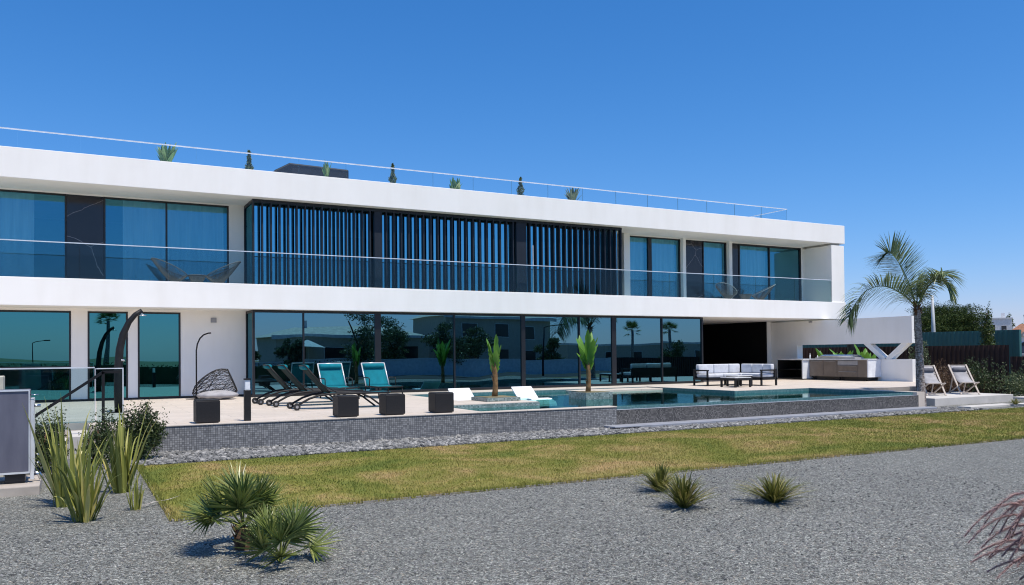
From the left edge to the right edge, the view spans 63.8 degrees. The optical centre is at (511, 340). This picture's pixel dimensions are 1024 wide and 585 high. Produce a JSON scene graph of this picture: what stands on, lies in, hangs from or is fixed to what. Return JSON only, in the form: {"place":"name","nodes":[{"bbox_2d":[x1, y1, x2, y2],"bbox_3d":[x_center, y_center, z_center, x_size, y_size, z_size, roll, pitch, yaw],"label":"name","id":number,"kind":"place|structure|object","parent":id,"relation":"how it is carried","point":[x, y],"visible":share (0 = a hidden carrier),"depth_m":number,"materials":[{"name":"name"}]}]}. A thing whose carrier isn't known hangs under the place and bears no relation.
{"place":"outdoors","nodes":[
{"label":"outdoors","id":0,"kind":"place"},
{"bbox_2d":[35,378,925,452],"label":"terrace","id":1,"kind":"structure","parent":0,"point":[179,409],"depth_m":21.81,"materials":[{"name":"stone"}]},
{"bbox_2d":[0,367,123,422],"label":"glass balustrade","id":2,"kind":"object","parent":1,"relation":"on","point":[95,379],"visible":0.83,"depth_m":16.04,"materials":[{"name":"glass"}]},
{"bbox_2d":[35,370,120,424],"bbox_3d":[-8.179,1.310,14.652,2.214,1.525,0.050,0,-1,-28],"label":"handrail","id":3,"kind":"object","parent":1,"relation":"on","point":[102,373],"visible":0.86,"depth_m":14.96,"materials":[{"name":"metal"}]},
{"bbox_2d":[112,309,146,412],"bbox_3d":[-8.887,0.453,19.060,0.780,2.402,0.400,0,-1,-28],"label":"outdoor shower","id":4,"kind":"object","parent":1,"relation":"on","point":[119,359],"visible":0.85,"depth_m":18.91,"materials":[{"name":"metal"}]},
{"bbox_2d":[187,332,210,399],"bbox_3d":[-9.446,0.745,24.660,0.609,2.001,0.609,-1,-1,17],"label":"chair stand","id":5,"kind":"object","parent":1,"relation":"on","point":[196,360],"visible":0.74,"depth_m":24.64,"materials":[{"name":"metal"}]},
{"bbox_2d":[193,399,219,423],"bbox_3d":[-5.843,1.347,15.750,0.430,0.442,0.430,0,-1,-28],"label":"cube seat","id":6,"kind":"object","parent":1,"relation":"on","point":[206,410],"visible":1,"depth_m":15.57,"materials":[{"name":"wicker"}]},
{"bbox_2d":[192,368,237,398],"bbox_3d":[-8.879,1.344,24.613,1.290,1.030,0.769,0,-1,-28],"label":"egg chair","id":7,"kind":"object","parent":1,"relation":"on","point":[215,379],"visible":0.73,"depth_m":24.53,"materials":[{"name":"wicker"}]},
{"bbox_2d":[196,390,238,399],"bbox_3d":[-8.662,1.601,24.234,1.163,0.300,0.690,0,-1,-28],"label":"seat cushion","id":8,"kind":"object","parent":7,"relation":"on","point":[221,394],"visible":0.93,"depth_m":24.01,"materials":[{"name":"fabric"}]},
{"bbox_2d":[243,378,250,420],"bbox_3d":[-5.195,1.153,16.148,0.120,0.830,0.120,0,-1,-28],"label":"bollard lamp","id":9,"kind":"object","parent":1,"relation":"on","point":[247,403],"visible":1,"depth_m":16.10,"materials":[{"name":"metal"}]},
{"bbox_2d":[252,364,345,404],"bbox_3d":[-5.707,1.153,22.120,2.362,1.068,0.792,0,-1,-28],"label":"sun lounger","id":10,"kind":"object","parent":1,"relation":"on","point":[276,376],"visible":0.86,"depth_m":21.80,"materials":[{"name":"metal"}]},
{"bbox_2d":[266,364,363,406],"bbox_3d":[-5.033,1.131,21.120,2.362,1.068,0.792,0,-1,-29],"label":"sun lounger","id":11,"kind":"object","parent":1,"relation":"on","point":[293,379],"visible":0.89,"depth_m":20.83,"materials":[{"name":"metal"}]},
{"bbox_2d":[286,365,389,410],"bbox_3d":[-4.158,1.102,19.832,2.362,1.068,0.792,0,-1,-27],"label":"sun lounger","id":12,"kind":"object","parent":1,"relation":"on","point":[315,380],"visible":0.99,"depth_m":19.62,"materials":[{"name":"metal"}]},
{"bbox_2d":[317,363,359,398],"bbox_3d":[-5.124,1.182,24.222,0.861,1.049,1.492,0,-1,-32],"label":"lounge chair","id":13,"kind":"object","parent":1,"relation":"on","point":[331,375],"visible":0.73,"depth_m":24.64,"materials":[{"name":"fabric"}]},
{"bbox_2d":[333,395,358,417],"bbox_3d":[-3.428,1.344,16.959,0.430,0.442,0.430,0,-1,-28],"label":"cube seat","id":14,"kind":"object","parent":1,"relation":"on","point":[345,405],"visible":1,"depth_m":16.79,"materials":[{"name":"wicker"}]},
{"bbox_2d":[361,362,402,398],"bbox_3d":[-3.914,1.178,24.703,0.861,1.049,1.492,0,-1,-31],"label":"lounge chair","id":15,"kind":"object","parent":1,"relation":"on","point":[374,375],"visible":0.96,"depth_m":25.11,"materials":[{"name":"fabric"}]},
{"bbox_2d":[379,393,404,415],"bbox_3d":[-2.538,1.343,17.416,0.430,0.442,0.430,0,-1,-29],"label":"cube seat","id":16,"kind":"object","parent":1,"relation":"on","point":[391,403],"visible":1,"depth_m":17.25,"materials":[{"name":"wicker"}]},
{"bbox_2d":[0,127,845,401],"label":"modern villa","id":17,"kind":"object","parent":1,"relation":"on","point":[415,288],"visible":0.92,"depth_m":27.56,"materials":[{"name":"paint"}]},
{"bbox_2d":[0,191,33,276],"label":"curtain","id":18,"kind":"object","parent":17,"relation":"hanging from","point":[16,223],"visible":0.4,"depth_m":23.89,"materials":[{"name":"fabric"}]},
{"bbox_2d":[0,189,66,277],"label":"window","id":19,"kind":"structure","parent":17,"relation":"in","point":[2,190],"depth_m":24.21,"materials":[{"name":"black metal"}]},
{"bbox_2d":[0,310,70,401],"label":"window","id":20,"kind":"structure","parent":17,"relation":"in","point":[28,338],"depth_m":23.52,"materials":[{"name":"teal glass"}]},
{"bbox_2d":[88,311,127,399],"bbox_3d":[-11.969,0.439,24.375,1.070,2.610,0.100,0,-1,-28],"label":"window","id":21,"kind":"structure","parent":17,"relation":"in","point":[104,327],"depth_m":24.33,"materials":[{"name":"teal glass"}]},
{"bbox_2d":[123,200,165,280],"bbox_3d":[-11.372,-2.929,25.461,1.216,2.750,0.093,0,-1,-28],"label":"curtain","id":22,"kind":"object","parent":17,"relation":"hanging from","point":[143,223],"visible":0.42,"depth_m":25.46,"materials":[{"name":"fabric"}]},
{"bbox_2d":[138,312,180,398],"bbox_3d":[-10.732,0.438,25.041,1.200,2.610,0.100,0,-1,-28],"label":"window","id":23,"kind":"structure","parent":17,"relation":"in","point":[159,333],"depth_m":25.04,"materials":[{"name":"teal glass"}]},
{"bbox_2d":[155,142,177,161],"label":"roof plant","id":24,"kind":"object","parent":17,"relation":"on","point":[165,154],"visible":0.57,"depth_m":26.38,"materials":[{"name":"green plant"}]},
{"bbox_2d":[104,197,228,282],"bbox_3d":[-10.694,-2.939,25.599,3.600,2.780,0.100,0,-1,-28],"label":"window","id":25,"kind":"structure","parent":17,"relation":"in","point":[112,198],"depth_m":25.54,"materials":[{"name":"black metal"}]},
{"bbox_2d":[151,258,187,281],"bbox_3d":[-10.339,-2.006,24.839,1.066,0.931,0.859,0,-1,-43],"label":"string chair","id":26,"kind":"object","parent":17,"relation":"on","point":[168,276],"visible":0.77,"depth_m":24.67,"materials":[{"name":"fabric"}]},
{"bbox_2d":[167,204,223,282],"bbox_3d":[-10.063,-2.931,26.166,1.710,2.750,0.093,0,-1,-28],"label":"curtain","id":27,"kind":"object","parent":17,"relation":"hanging from","point":[193,226],"visible":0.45,"depth_m":26.16,"materials":[{"name":"fabric"}]},
{"bbox_2d":[188,274,205,281],"bbox_3d":[-9.638,-1.776,25.178,0.550,0.464,0.550,0,-1,-28],"label":"string table","id":28,"kind":"object","parent":17,"relation":"on","point":[196,278],"visible":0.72,"depth_m":25.00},
{"bbox_2d":[205,261,240,282],"bbox_3d":[-8.968,-2.007,25.569,1.066,0.931,0.859,0,-1,-8],"label":"string chair","id":29,"kind":"object","parent":17,"relation":"on","point":[227,275],"visible":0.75,"depth_m":25.41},
{"bbox_2d":[244,150,253,169],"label":"roof shrub","id":30,"kind":"object","parent":17,"relation":"on","point":[249,165],"visible":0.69,"depth_m":27.70,"materials":[{"name":"green plant"}]},
{"bbox_2d":[273,163,348,178],"bbox_3d":[-7.660,-5.725,30.463,2.700,1.150,2.115,0,-1,-28],"label":"spa tub","id":31,"kind":"object","parent":17,"relation":"on","point":[293,168],"visible":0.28,"depth_m":29.50,"materials":[{"name":"plastic"}]},
{"bbox_2d":[321,162,331,176],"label":"roof plant","id":32,"kind":"object","parent":17,"relation":"on","point":[326,169],"visible":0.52,"depth_m":28.62,"materials":[{"name":"green plant"}]},
{"bbox_2d":[388,163,396,182],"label":"roof shrub","id":33,"kind":"object","parent":17,"relation":"on","point":[392,176],"visible":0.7,"depth_m":30.11,"materials":[{"name":"green plant"}]},
{"bbox_2d":[449,177,461,188],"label":"roof plant","id":34,"kind":"object","parent":17,"relation":"on","point":[455,184],"visible":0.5,"depth_m":31.27,"materials":[{"name":"green plant"}]},
{"bbox_2d":[246,310,703,396],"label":"window","id":35,"kind":"structure","parent":17,"relation":"in","point":[423,351],"depth_m":28.80,"materials":[{"name":"blue glass"}]},
{"bbox_2d":[517,177,524,194],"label":"roof shrub","id":36,"kind":"object","parent":17,"relation":"on","point":[520,188],"visible":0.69,"depth_m":32.64,"materials":[{"name":"green plant"}]},
{"bbox_2d":[565,188,580,199],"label":"roof plant","id":37,"kind":"object","parent":17,"relation":"on","point":[572,194],"visible":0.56,"depth_m":33.69,"materials":[{"name":"green plant"}]},
{"bbox_2d":[630,237,643,295],"bbox_3d":[5.082,-2.942,34.320,1.090,2.750,0.091,0,-1,-28],"label":"curtain","id":38,"kind":"object","parent":17,"relation":"hanging from","point":[636,263],"visible":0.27,"depth_m":34.40,"materials":[{"name":"fabric"}]},
{"bbox_2d":[630,236,680,296],"bbox_3d":[5.916,-2.952,34.541,2.870,2.780,0.100,0,-1,-28],"label":"window","id":39,"kind":"structure","parent":17,"relation":"in","point":[649,239],"depth_m":34.43,"materials":[{"name":"black metal"}]},
{"bbox_2d":[652,239,674,296],"bbox_3d":[6.363,-2.943,35.009,1.400,2.750,0.092,0,-1,-28],"label":"curtain","id":40,"kind":"object","parent":17,"relation":"hanging from","point":[663,259],"visible":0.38,"depth_m":35.05,"materials":[{"name":"fabric"}]},
{"bbox_2d":[704,243,720,298],"bbox_3d":[8.789,-2.945,36.314,1.210,2.750,0.092,0,-1,-28],"label":"curtain","id":41,"kind":"object","parent":17,"relation":"hanging from","point":[712,258],"visible":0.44,"depth_m":36.37,"materials":[{"name":"fabric"}]},
{"bbox_2d":[702,241,726,297],"bbox_3d":[8.884,-2.954,36.139,1.350,2.780,0.100,0,-1,-28],"label":"window","id":42,"kind":"structure","parent":17,"relation":"in","point":[725,260],"depth_m":36.40,"materials":[{"name":"black metal"}]},
{"bbox_2d":[715,282,736,298],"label":"string chair","id":43,"kind":"object","parent":17,"relation":"on","point":[726,295],"visible":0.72,"depth_m":35.28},
{"bbox_2d":[739,294,751,298],"bbox_3d":[10.174,-1.792,35.843,0.550,0.464,0.550,0,-1,-28],"label":"string table","id":44,"kind":"object","parent":17,"relation":"on","point":[745,296],"visible":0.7,"depth_m":35.67,"materials":[{"name":"grey"}]},
{"bbox_2d":[740,246,764,299],"bbox_3d":[10.876,-2.947,37.438,1.750,2.750,0.090,0,-1,-28],"label":"curtain","id":45,"kind":"object","parent":17,"relation":"hanging from","point":[752,261],"visible":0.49,"depth_m":37.47,"materials":[{"name":"fabric"}]},
{"bbox_2d":[751,284,775,299],"bbox_3d":[11.088,-2.024,36.297,1.066,0.931,0.859,-1,-1,0],"label":"string chair","id":46,"kind":"object","parent":17,"relation":"on","point":[766,292],"visible":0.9,"depth_m":36.11,"materials":[{"name":"fabric"}]},
{"bbox_2d":[738,244,801,300],"bbox_3d":[11.838,-2.956,37.729,3.900,2.780,0.100,0,-1,-28],"label":"window","id":47,"kind":"structure","parent":17,"relation":"in","point":[768,247],"depth_m":37.69,"materials":[{"name":"black metal"}]},
{"bbox_2d":[428,392,453,412],"bbox_3d":[-1.547,1.342,17.938,0.430,0.442,0.430,0,-1,-27],"label":"cube seat","id":48,"kind":"object","parent":1,"relation":"on","point":[440,402],"visible":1,"depth_m":17.77,"materials":[{"name":"wicker"}]},
{"bbox_2d":[471,395,520,401],"bbox_3d":[-0.445,1.565,22.389,1.000,0.106,1.000,0,-1,-28],"label":"planter","id":49,"kind":"object","parent":1,"relation":"on","point":[496,398],"visible":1,"depth_m":22.05,"materials":[{"name":"grey tile"}]},
{"bbox_2d":[486,334,500,395],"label":"banana plant","id":50,"kind":"object","parent":49,"relation":"in","point":[494,360],"visible":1,"depth_m":22.33,"materials":[{"name":"green plant"}]},
{"bbox_2d":[413,387,912,408],"bbox_3d":[3.724,2.285,25.151,14.400,1.288,8.560,0,-1,-28],"label":"pool basin","id":51,"kind":"object","parent":1,"relation":"in","point":[879,393],"visible":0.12,"depth_m":25.54,"materials":[{"name":"tile"}]},
{"bbox_2d":[448,388,473,399],"bbox_3d":[-1.237,1.712,24.134,0.720,0.594,1.564,0,-1,-28],"label":"pool lounger","id":52,"kind":"object","parent":51,"relation":"on","point":[463,394],"visible":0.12,"depth_m":24.64,"materials":[{"name":"plastic"}]},
{"bbox_2d":[454,402,539,408],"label":"shelf wall","id":53,"kind":"structure","parent":51,"relation":"on","point":[497,405],"depth_m":20.99,"materials":[{"name":"green tile"}]},
{"bbox_2d":[511,386,551,399],"bbox_3d":[0.660,1.709,25.042,0.720,0.594,1.564,0,-1,-28],"label":"pool lounger","id":54,"kind":"object","parent":51,"relation":"on","point":[527,392],"visible":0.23,"depth_m":25.50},
{"bbox_2d":[693,364,776,385],"bbox_3d":[8.359,1.277,30.880,2.405,0.800,1.905,0,-1,-28],"label":"corner sofa","id":55,"kind":"object","parent":1,"relation":"on","point":[708,372],"visible":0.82,"depth_m":31.05,"materials":[{"name":"fabric"}]},
{"bbox_2d":[720,377,750,387],"bbox_3d":[8.024,1.478,29.505,0.760,0.360,0.760,0,-1,-28],"label":"table","id":56,"kind":"object","parent":1,"relation":"on","point":[735,379],"visible":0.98,"depth_m":29.25,"materials":[{"name":"metal"}]},
{"bbox_2d":[726,375,752,386],"bbox_3d":[8.379,1.468,30.321,0.720,0.400,0.600,0,-1,-28],"label":"table","id":57,"kind":"object","parent":1,"relation":"on","point":[727,381],"visible":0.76,"depth_m":30.20,"materials":[{"name":"metal"}]},
{"bbox_2d":[777,359,880,380],"bbox_3d":[13.715,1.247,35.868,1.235,0.920,4.560,0,-1,-28],"label":"outdoor kitchen","id":58,"kind":"object","parent":1,"relation":"on","point":[851,369],"visible":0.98,"depth_m":35.45,"materials":[{"name":"metal"}]},
{"bbox_2d":[810,360,822,375],"bbox_3d":[13.355,1.194,36.118,0.039,0.660,0.720,0,-1,-28],"label":"door","id":59,"kind":"structure","parent":58,"relation":"in","point":[816,366],"depth_m":36.11,"materials":[{"name":"wood"}]},
{"bbox_2d":[823,360,836,375],"bbox_3d":[13.706,1.181,35.467,0.039,0.660,0.700,0,-1,-28],"label":"door","id":60,"kind":"structure","parent":58,"relation":"in","point":[830,367],"depth_m":35.45,"materials":[{"name":"wood"}]},
{"bbox_2d":[815,355,863,358],"bbox_3d":[14.141,0.688,35.598,0.550,0.179,2.100,0,-1,-28],"label":"grill","id":61,"kind":"object","parent":58,"relation":"on","point":[840,357],"visible":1,"depth_m":35.27,"materials":[{"name":"metal"}]},
{"bbox_2d":[771,316,915,381],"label":"garden wall","id":62,"kind":"structure","parent":1,"relation":"on","point":[789,340],"depth_m":35.07,"materials":[{"name":"paint"}]},
{"bbox_2d":[35,406,987,471],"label":"pebbles","id":63,"kind":"object","parent":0,"point":[204,455],"visible":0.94,"depth_m":16.52,"materials":[{"name":"gravel"}]},
{"bbox_2d":[74,407,121,464],"bbox_3d":[-6.820,1.606,13.566,0.687,1.017,0.739,0,-1,-14],"label":"shrub","id":64,"kind":"object","parent":63,"relation":"on","point":[101,434],"visible":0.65,"depth_m":13.56,"materials":[{"name":"green plant"}]},
{"bbox_2d":[115,399,169,459],"bbox_3d":[-6.338,1.542,14.100,0.899,1.118,0.746,0,-1,-28],"label":"shrub","id":65,"kind":"object","parent":63,"relation":"on","point":[158,428],"visible":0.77,"depth_m":14.03,"materials":[{"name":"green plant"}]},
{"bbox_2d":[0,394,1023,584],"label":"gravel","id":66,"kind":"structure","parent":0,"point":[40,516],"depth_m":8.05,"materials":[{"name":"gravel"}]},
{"bbox_2d":[0,376,4,476],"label":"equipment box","id":67,"kind":"object","parent":66,"relation":"on","point":[2,382],"visible":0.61,"depth_m":12.34,"materials":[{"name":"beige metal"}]},
{"bbox_2d":[0,475,41,496],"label":"plinth","id":68,"kind":"structure","parent":66,"relation":"on","point":[28,486],"depth_m":10.73,"materials":[{"name":"concrete"}]},
{"bbox_2d":[0,389,43,483],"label":"heat pump","id":69,"kind":"object","parent":68,"relation":"on","point":[17,443],"visible":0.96,"depth_m":10.93,"materials":[{"name":"metal"}]},
{"bbox_2d":[35,404,69,472],"bbox_3d":[-7.372,1.546,12.935,0.837,1.101,0.719,0,-1,-17],"label":"shrub","id":70,"kind":"object","parent":66,"relation":"on","point":[45,440],"visible":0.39,"depth_m":12.94,"materials":[{"name":"green plant"}]},
{"bbox_2d":[23,400,115,507],"bbox_3d":[-5.448,1.311,9.931,0.899,1.388,1.092,-1,-1,23],"label":"phormium","id":71,"kind":"object","parent":66,"relation":"on","point":[53,480],"visible":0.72,"depth_m":9.81,"materials":[{"name":"green plant"}]},
{"bbox_2d":[45,436,123,522],"bbox_3d":[-4.618,1.484,9.053,0.828,0.998,0.779,0,-1,-17],"label":"phormium","id":72,"kind":"object","parent":66,"relation":"on","point":[82,498],"visible":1,"depth_m":8.91,"materials":[{"name":"green plant"}]},
{"bbox_2d":[89,402,158,492],"bbox_3d":[-5.090,1.389,10.916,0.878,1.256,0.830,-1,-1,41],"label":"phormium","id":73,"kind":"object","parent":66,"relation":"on","point":[122,468],"visible":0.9,"depth_m":10.82,"materials":[{"name":"green plant"}]},
{"bbox_2d":[120,465,144,509],"bbox_3d":[-4.418,1.720,9.620,0.212,0.535,0.292,-1,-1,23],"label":"phormium","id":74,"kind":"object","parent":66,"relation":"on","point":[138,496],"visible":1,"depth_m":9.62,"materials":[{"name":"green plant"}]},
{"bbox_2d":[174,460,288,550],"bbox_3d":[-2.546,1.536,7.526,1.041,0.818,1.048,0,-1,-28],"label":"fan palm","id":75,"kind":"object","parent":66,"relation":"on","point":[242,496],"visible":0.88,"depth_m":7.50,"materials":[{"name":"green plant"}]},
{"bbox_2d":[230,498,342,570],"bbox_3d":[-1.911,1.630,7.078,0.948,0.578,0.723,0,-1,-28],"label":"fan palm","id":76,"kind":"object","parent":66,"relation":"on","point":[288,526],"visible":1,"depth_m":7.07,"materials":[{"name":"green plant"}]},
{"bbox_2d":[154,438,1022,521],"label":"lawn edging","id":77,"kind":"object","parent":66,"relation":"on","point":[371,501],"visible":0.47,"depth_m":11.08,"materials":[{"name":"metal"}]},
{"bbox_2d":[631,461,691,491],"bbox_3d":[1.895,1.737,10.563,0.880,0.395,0.883,0,-1,-28],"label":"tussock","id":78,"kind":"object","parent":66,"relation":"on","point":[661,473],"visible":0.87,"depth_m":10.53,"materials":[{"name":"plant"}]},
{"bbox_2d":[644,470,721,507],"bbox_3d":[1.960,1.687,9.481,0.908,0.458,0.914,-1,-1,40],"label":"tussock","id":79,"kind":"object","parent":66,"relation":"on","point":[683,495],"visible":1,"depth_m":9.38,"materials":[{"name":"plant"}]},
{"bbox_2d":[604,406,936,428],"bbox_3d":[7.307,2.035,21.724,11.740,0.130,0.520,0,-1,-28],"label":"overflow gutter","id":80,"kind":"object","parent":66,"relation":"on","point":[653,424],"visible":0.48,"depth_m":21.12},
{"bbox_2d":[731,472,818,502],"bbox_3d":[3.099,1.722,9.727,1.057,0.376,1.059,0,-1,-28],"label":"tussock","id":81,"kind":"object","parent":66,"relation":"on","point":[774,492],"visible":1,"depth_m":9.66,"materials":[{"name":"plant"}]},
{"bbox_2d":[926,392,1012,405],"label":"sun deck","id":82,"kind":"structure","parent":66,"relation":"on","point":[954,398],"depth_m":27.05,"materials":[{"name":"concrete"}]},
{"bbox_2d":[915,365,946,395],"bbox_3d":[14.266,1.347,28.056,0.630,1.026,1.149,-1,-1,7],"label":"deck chair","id":83,"kind":"object","parent":82,"relation":"on","point":[930,374],"visible":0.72,"depth_m":28.14,"materials":[{"name":"fabric"}]},
{"bbox_2d":[948,364,979,394],"bbox_3d":[15.681,1.342,28.591,0.630,1.026,1.149,-1,-1,6],"label":"deck chair","id":84,"kind":"object","parent":82,"relation":"on","point":[959,373],"visible":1,"depth_m":28.74,"materials":[{"name":"fabric"}]},
{"bbox_2d":[957,403,1015,407],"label":"path slab","id":85,"kind":"structure","parent":66,"relation":"on","point":[988,405],"depth_m":25.33,"materials":[{"name":"concrete"}]},
{"bbox_2d":[991,361,1023,396],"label":"green bush","id":86,"kind":"object","parent":66,"relation":"on","point":[1011,386],"visible":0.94,"depth_m":31.20,"materials":[{"name":"green plant"}]},
{"bbox_2d":[0,0,1023,329],"label":"sky","id":87,"kind":"structure","parent":0,"point":[872,119],"materials":[{"name":"blue"}]},
{"bbox_2d":[137,407,1023,520],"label":"lawn","id":88,"kind":"structure","parent":0,"point":[454,475],"depth_m":13.50,"materials":[{"name":"plant"}]},
{"bbox_2d":[466,390,870,410],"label":"pool water","id":89,"kind":"structure","parent":0,"point":[624,398],"depth_m":24.53,"materials":[{"name":"liquid"}]},
{"bbox_2d":[569,391,612,399],"bbox_3d":[2.364,2.079,24.713,0.950,1.112,0.950,0,-1,-28],"label":"planter","id":90,"kind":"object","parent":89,"relation":"in","point":[586,395],"visible":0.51,"depth_m":24.37,"materials":[{"name":"grey tile"}]},
{"bbox_2d":[576,330,597,391],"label":"banana plant","id":91,"kind":"object","parent":90,"relation":"in","point":[587,350],"visible":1,"depth_m":24.60,"materials":[{"name":"green plant"}]},
{"bbox_2d":[566,387,662,391],"bbox_3d":[3.678,1.778,29.403,3.550,0.100,0.950,0,-1,-28],"label":"pool step","id":92,"kind":"object","parent":89,"relation":"on","point":[630,389],"visible":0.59,"depth_m":29.21,"materials":[{"name":"stone"}]},
{"bbox_2d":[963,491,1023,584],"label":"fountain grass","id":93,"kind":"object","parent":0,"point":[1018,542],"depth_m":5.76,"materials":[{"name":"red plant"}]},
{"bbox_2d":[979,313,1012,329],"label":"house","id":94,"kind":"structure","parent":0,"point":[1002,323],"depth_m":168.47,"materials":[{"name":"paint"}]},
{"bbox_2d":[1012,324,1023,353],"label":"house","id":95,"kind":"structure","parent":0,"point":[1020,327],"depth_m":146.96,"materials":[{"name":"ceramic"}]},
{"label":"ground","id":96,"kind":"structure","parent":0,"visible":0},
{"bbox_2d":[36,430,88,458],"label":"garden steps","id":97,"kind":"structure","parent":96,"relation":"on","point":[76,436],"depth_m":14.58,"materials":[{"name":"concrete"}]},
{"bbox_2d":[133,406,616,452],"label":"retaining wall","id":98,"kind":"structure","parent":96,"relation":"on","point":[209,436],"depth_m":16.86,"materials":[{"name":"grey tile"}]},
{"bbox_2d":[617,395,918,424],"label":"pool wall","id":99,"kind":"structure","parent":96,"relation":"on","point":[661,414],"depth_m":21.60,"materials":[{"name":"tile"}]},
{"bbox_2d":[847,310,855,352],"bbox_3d":[15.863,0.353,38.463,0.600,3.790,0.600,0,-1,-28],"label":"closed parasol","id":100,"kind":"object","parent":96,"relation":"on","point":[851,347],"visible":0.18,"depth_m":38.30,"materials":[{"name":"fabric"}]},
{"bbox_2d":[854,344,875,358],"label":"banana plant","id":101,"kind":"object","parent":96,"relation":"on","point":[865,354],"visible":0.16,"depth_m":37.14,"materials":[{"name":"green plant"}]},
{"bbox_2d":[837,230,965,405],"bbox_3d":[12.111,-0.647,26.038,3.785,5.667,3.174,-1,-1,16],"label":"feather palm","id":102,"kind":"object","parent":96,"relation":"on","point":[920,287],"visible":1,"depth_m":25.77,"materials":[{"name":"green plant"}]},
{"bbox_2d":[803,330,1021,378],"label":"teal fence","id":103,"kind":"object","parent":96,"relation":"on","point":[1012,339],"visible":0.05,"depth_m":41.80,"materials":[{"name":"metal"}]},
{"bbox_2d":[803,345,1023,393],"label":"brown fence","id":104,"kind":"object","parent":96,"relation":"on","point":[958,355],"visible":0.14,"depth_m":34.97,"materials":[{"name":"wood"}]},
{"bbox_2d":[906,340,930,364],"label":"flowering reed","id":105,"kind":"object","parent":96,"relation":"on","point":[926,354],"visible":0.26,"depth_m":34.11,"materials":[{"name":"green plant"}]},
{"bbox_2d":[927,294,935,331],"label":"lamp post","id":106,"kind":"object","parent":96,"relation":"on","point":[932,318],"visible":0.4,"depth_m":45.02,"materials":[{"name":"metal"}]},
{"bbox_2d":[905,299,988,331],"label":"bush","id":107,"kind":"object","parent":96,"relation":"on","point":[950,319],"visible":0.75,"depth_m":73.45,"materials":[{"name":"green plant"}]},
{"bbox_2d":[926,358,976,392],"bbox_3d":[17.039,1.496,32.005,1.940,1.630,2.280,-1,-1,31],"label":"rust bush","id":108,"kind":"object","parent":96,"relation":"on","point":[946,380],"visible":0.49,"depth_m":31.81,"materials":[{"name":"brown plant"}]},
{"bbox_2d":[963,355,1002,392],"bbox_3d":[18.664,1.463,32.808,1.364,1.776,1.842,0,-1,-10],"label":"green bush","id":109,"kind":"object","parent":96,"relation":"on","point":[980,385],"visible":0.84,"depth_m":32.64,"materials":[{"name":"green plant"}]},
{"bbox_2d":[978,301,996,344],"bbox_3d":[22.610,0.193,39.121,0.860,4.176,1.201,-1,-1,14],"label":"slim tree","id":110,"kind":"object","parent":96,"relation":"on","point":[986,330],"visible":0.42,"depth_m":39.09,"materials":[{"name":"green plant"}]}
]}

